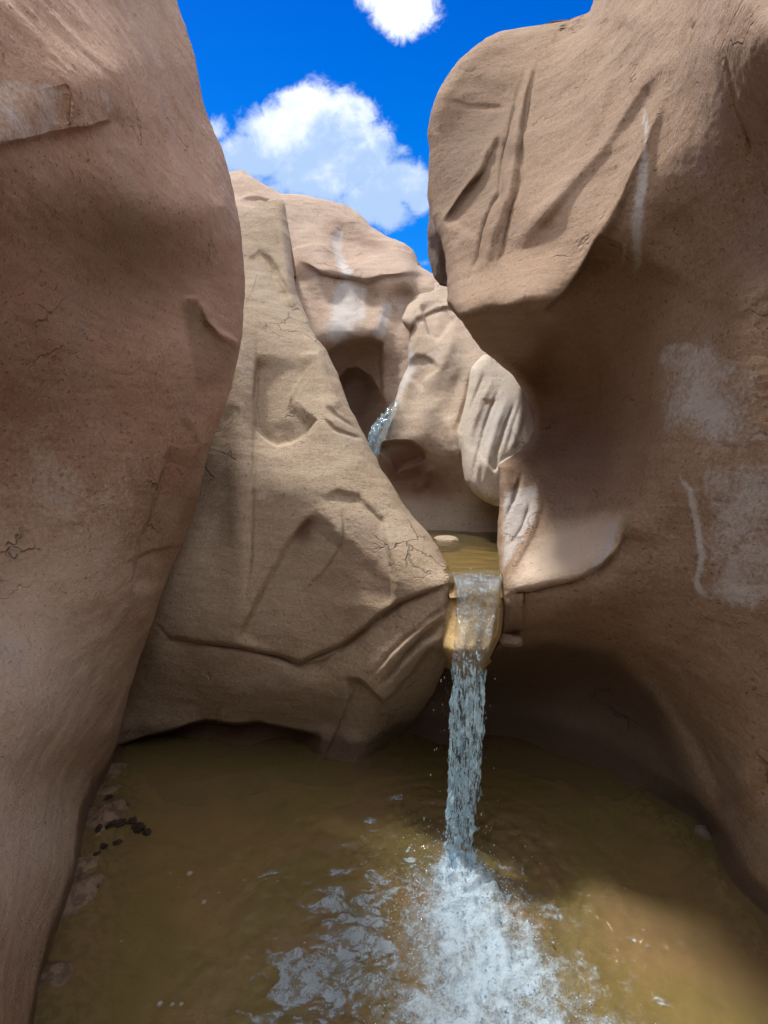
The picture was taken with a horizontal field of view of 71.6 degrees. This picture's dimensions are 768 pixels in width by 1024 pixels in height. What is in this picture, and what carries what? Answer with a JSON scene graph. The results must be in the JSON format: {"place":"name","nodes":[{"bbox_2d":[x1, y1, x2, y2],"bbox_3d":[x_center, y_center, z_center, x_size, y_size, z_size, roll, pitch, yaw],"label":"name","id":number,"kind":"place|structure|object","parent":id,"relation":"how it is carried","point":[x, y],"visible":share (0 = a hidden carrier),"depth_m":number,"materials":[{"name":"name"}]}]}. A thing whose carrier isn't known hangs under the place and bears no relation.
{"place":"outdoors","nodes":[
{"label":"outdoors","id":0,"kind":"place"},
{"bbox_2d":[0,0,244,1023],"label":"canyon wall","id":1,"kind":"structure","parent":0,"point":[122,286],"depth_m":1.67,"materials":[{"name":"orange stone"}]},
{"bbox_2d":[229,170,437,450],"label":"canyon wall","id":2,"kind":"structure","parent":0,"point":[361,283],"depth_m":4.74,"materials":[{"name":"brown stone"}]},
{"bbox_2d":[177,0,593,273],"label":"sky","id":3,"kind":"structure","parent":0,"point":[332,100],"materials":[{"name":"blue"}]},
{"bbox_2d":[34,752,767,1023],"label":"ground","id":4,"kind":"structure","parent":0,"point":[694,950],"depth_m":1.88,"materials":[{"name":"brown liquid"}]},
{"bbox_2d":[92,851,100,855],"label":"mud clump","id":5,"kind":"object","parent":4,"relation":"on","point":[96,853],"visible":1,"depth_m":1.97,"materials":[{"name":"brown soil"}]},
{"bbox_2d":[95,824,101,830],"bbox_3d":[-1.133,1.254,2.120,0.026,0.016,0.053,0,5,0],"label":"mud clump","id":6,"kind":"object","parent":4,"relation":"on","point":[99,827],"visible":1,"depth_m":2.11,"materials":[{"name":"brown soil"}]},
{"bbox_2d":[100,843,107,848],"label":"mud clump","id":7,"kind":"object","parent":4,"relation":"on","point":[103,845],"visible":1,"depth_m":2.01,"materials":[{"name":"brown soil"}]},
{"bbox_2d":[103,795,111,800],"bbox_3d":[-1.194,1.239,2.299,0.032,0.020,0.047,0,5,0],"label":"mud clump","id":8,"kind":"object","parent":4,"relation":"on","point":[107,797],"visible":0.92,"depth_m":2.29,"materials":[{"name":"brown soil"}]},
{"bbox_2d":[105,820,117,828],"bbox_3d":[-1.096,1.254,2.140,0.028,0.020,0.057,5,7,42],"label":"mud clump","id":9,"kind":"object","parent":4,"relation":"on","point":[110,824],"visible":1,"depth_m":2.13,"materials":[{"name":"brown soil"}]},
{"bbox_2d":[112,839,122,844],"bbox_3d":[-1.019,1.262,2.036,0.038,0.015,0.023,-2,6,-20],"label":"mud clump","id":10,"kind":"object","parent":4,"relation":"on","point":[118,841],"visible":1,"depth_m":2.03,"materials":[{"name":"brown soil"}]},
{"bbox_2d":[115,818,125,827],"bbox_3d":[-1.061,1.251,2.147,0.040,0.027,0.049,0,5,0],"label":"mud clump","id":11,"kind":"object","parent":4,"relation":"on","point":[120,822],"visible":1,"depth_m":2.14,"materials":[{"name":"brown soil"}]},
{"bbox_2d":[125,816,136,823],"bbox_3d":[-1.023,1.250,2.159,0.043,0.022,0.038,0,5,0],"label":"mud clump","id":12,"kind":"object","parent":4,"relation":"on","point":[131,820],"visible":1,"depth_m":2.15,"materials":[{"name":"brown soil"}]},
{"bbox_2d":[131,822,146,833],"bbox_3d":[-0.977,1.254,2.123,0.050,0.026,0.076,-4,7,-40],"label":"mud clump","id":13,"kind":"object","parent":4,"relation":"on","point":[137,827],"visible":0.99,"depth_m":2.11,"materials":[{"name":"brown soil"}]},
{"bbox_2d":[142,828,151,835],"bbox_3d":[-0.931,1.257,2.091,0.039,0.017,0.038,0,5,0],"label":"mud clump","id":14,"kind":"object","parent":4,"relation":"on","point":[146,831],"visible":1,"depth_m":2.09,"materials":[{"name":"brown soil"}]},
{"bbox_2d":[112,199,453,806],"bbox_3d":[-1.239,-0.240,4.106,2.112,4.650,4.640,-1,5,-15],"label":"boulder","id":15,"kind":"object","parent":4,"relation":"on","point":[295,634],"visible":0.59,"depth_m":2.58,"materials":[{"name":"beige stone"}]},
{"bbox_2d":[388,0,767,947],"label":"canyon wall","id":16,"kind":"structure","parent":4,"relation":"on","point":[598,190],"depth_m":2.05,"materials":[{"name":"brown stone"}]},
{"bbox_2d":[427,208,446,286],"bbox_3d":[0.478,-1.629,3.265,0.504,0.560,0.256,-3,6,-30],"label":"rock flake","id":17,"kind":"object","parent":16,"relation":"attached to","point":[436,257],"visible":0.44,"depth_m":3.11,"materials":[{"name":"brown stone"}]},
{"bbox_2d":[458,355,533,505],"bbox_3d":[1.555,-0.682,4.480,3.432,1.081,1.748,-4,7,-38],"label":"boulder","id":18,"kind":"object","parent":16,"relation":"attached to","point":[495,429],"visible":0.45,"depth_m":3.20,"materials":[{"name":"stone"}]},
{"bbox_2d":[694,825,711,841],"bbox_3d":[1.260,1.263,2.098,0.063,0.059,0.088,4,7,36],"label":"stone","id":19,"kind":"object","parent":16,"relation":"on","point":[702,833],"visible":0.91,"depth_m":2.07,"materials":[{"name":"brown stone"}]},
{"bbox_2d":[237,778,628,1023],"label":"water","id":20,"kind":"structure","parent":0,"point":[438,902],"depth_m":1.85,"materials":[{"name":"white liquid"}]},
{"bbox_2d":[371,671,544,940],"bbox_3d":[0.243,0.943,1.853,0.574,0.710,0.574,0,5,0],"label":"spray","id":21,"kind":"object","parent":20,"relation":"on","point":[458,818],"visible":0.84,"depth_m":1.90,"materials":[{"name":"liquid"}]},
{"bbox_2d":[255,795,661,1023],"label":"foam","id":22,"kind":"object","parent":20,"relation":"on","point":[492,965],"visible":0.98,"depth_m":1.55,"materials":[{"name":"white"}]},
{"bbox_2d":[426,530,496,567],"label":"water","id":23,"kind":"structure","parent":0,"point":[465,534],"depth_m":3.02,"materials":[{"name":"brown liquid"}]},
{"bbox_2d":[430,567,501,880],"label":"waterfall","id":24,"kind":"structure","parent":0,"point":[474,762],"depth_m":1.95,"materials":[{"name":"liquid"}]},
{"bbox_2d":[440,542,502,597],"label":"ground","id":25,"kind":"structure","parent":0,"point":[453,592],"depth_m":3.16,"materials":[{"name":"brown stone"}]},
{"bbox_2d":[374,283,498,542],"bbox_3d":[1.045,-0.883,5.244,1.684,2.598,4.229,2,6,20],"label":"boulder","id":26,"kind":"object","parent":25,"relation":"on","point":[419,457],"visible":0.33,"depth_m":3.70,"materials":[{"name":"beige stone"}]},
{"bbox_2d":[368,399,398,455],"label":"stream","id":27,"kind":"structure","parent":26,"relation":"attached to","point":[374,428],"depth_m":3.59,"materials":[{"name":"liquid"}]},
{"bbox_2d":[441,549,503,694],"bbox_3d":[0.590,0.618,3.010,3.364,0.853,2.010,0,5,0],"label":"spillway rock","id":28,"kind":"object","parent":25,"relation":"on","point":[449,628],"visible":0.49,"depth_m":2.13,"materials":[{"name":"gold stone"}]},
{"bbox_2d":[433,535,460,549],"bbox_3d":[0.370,0.184,3.120,0.161,0.088,0.167,0,5,0],"label":"stone","id":29,"kind":"object","parent":28,"relation":"on","point":[446,539],"visible":0.81,"depth_m":3.06,"materials":[{"name":"beige stone"}]},
{"bbox_2d":[498,633,522,646],"bbox_3d":[0.524,0.531,2.203,0.101,0.060,0.109,0,5,0],"label":"stone","id":30,"kind":"object","parent":28,"relation":"on","point":[510,640],"visible":0.94,"depth_m":2.17,"materials":[{"name":"brown stone"}]}
]}

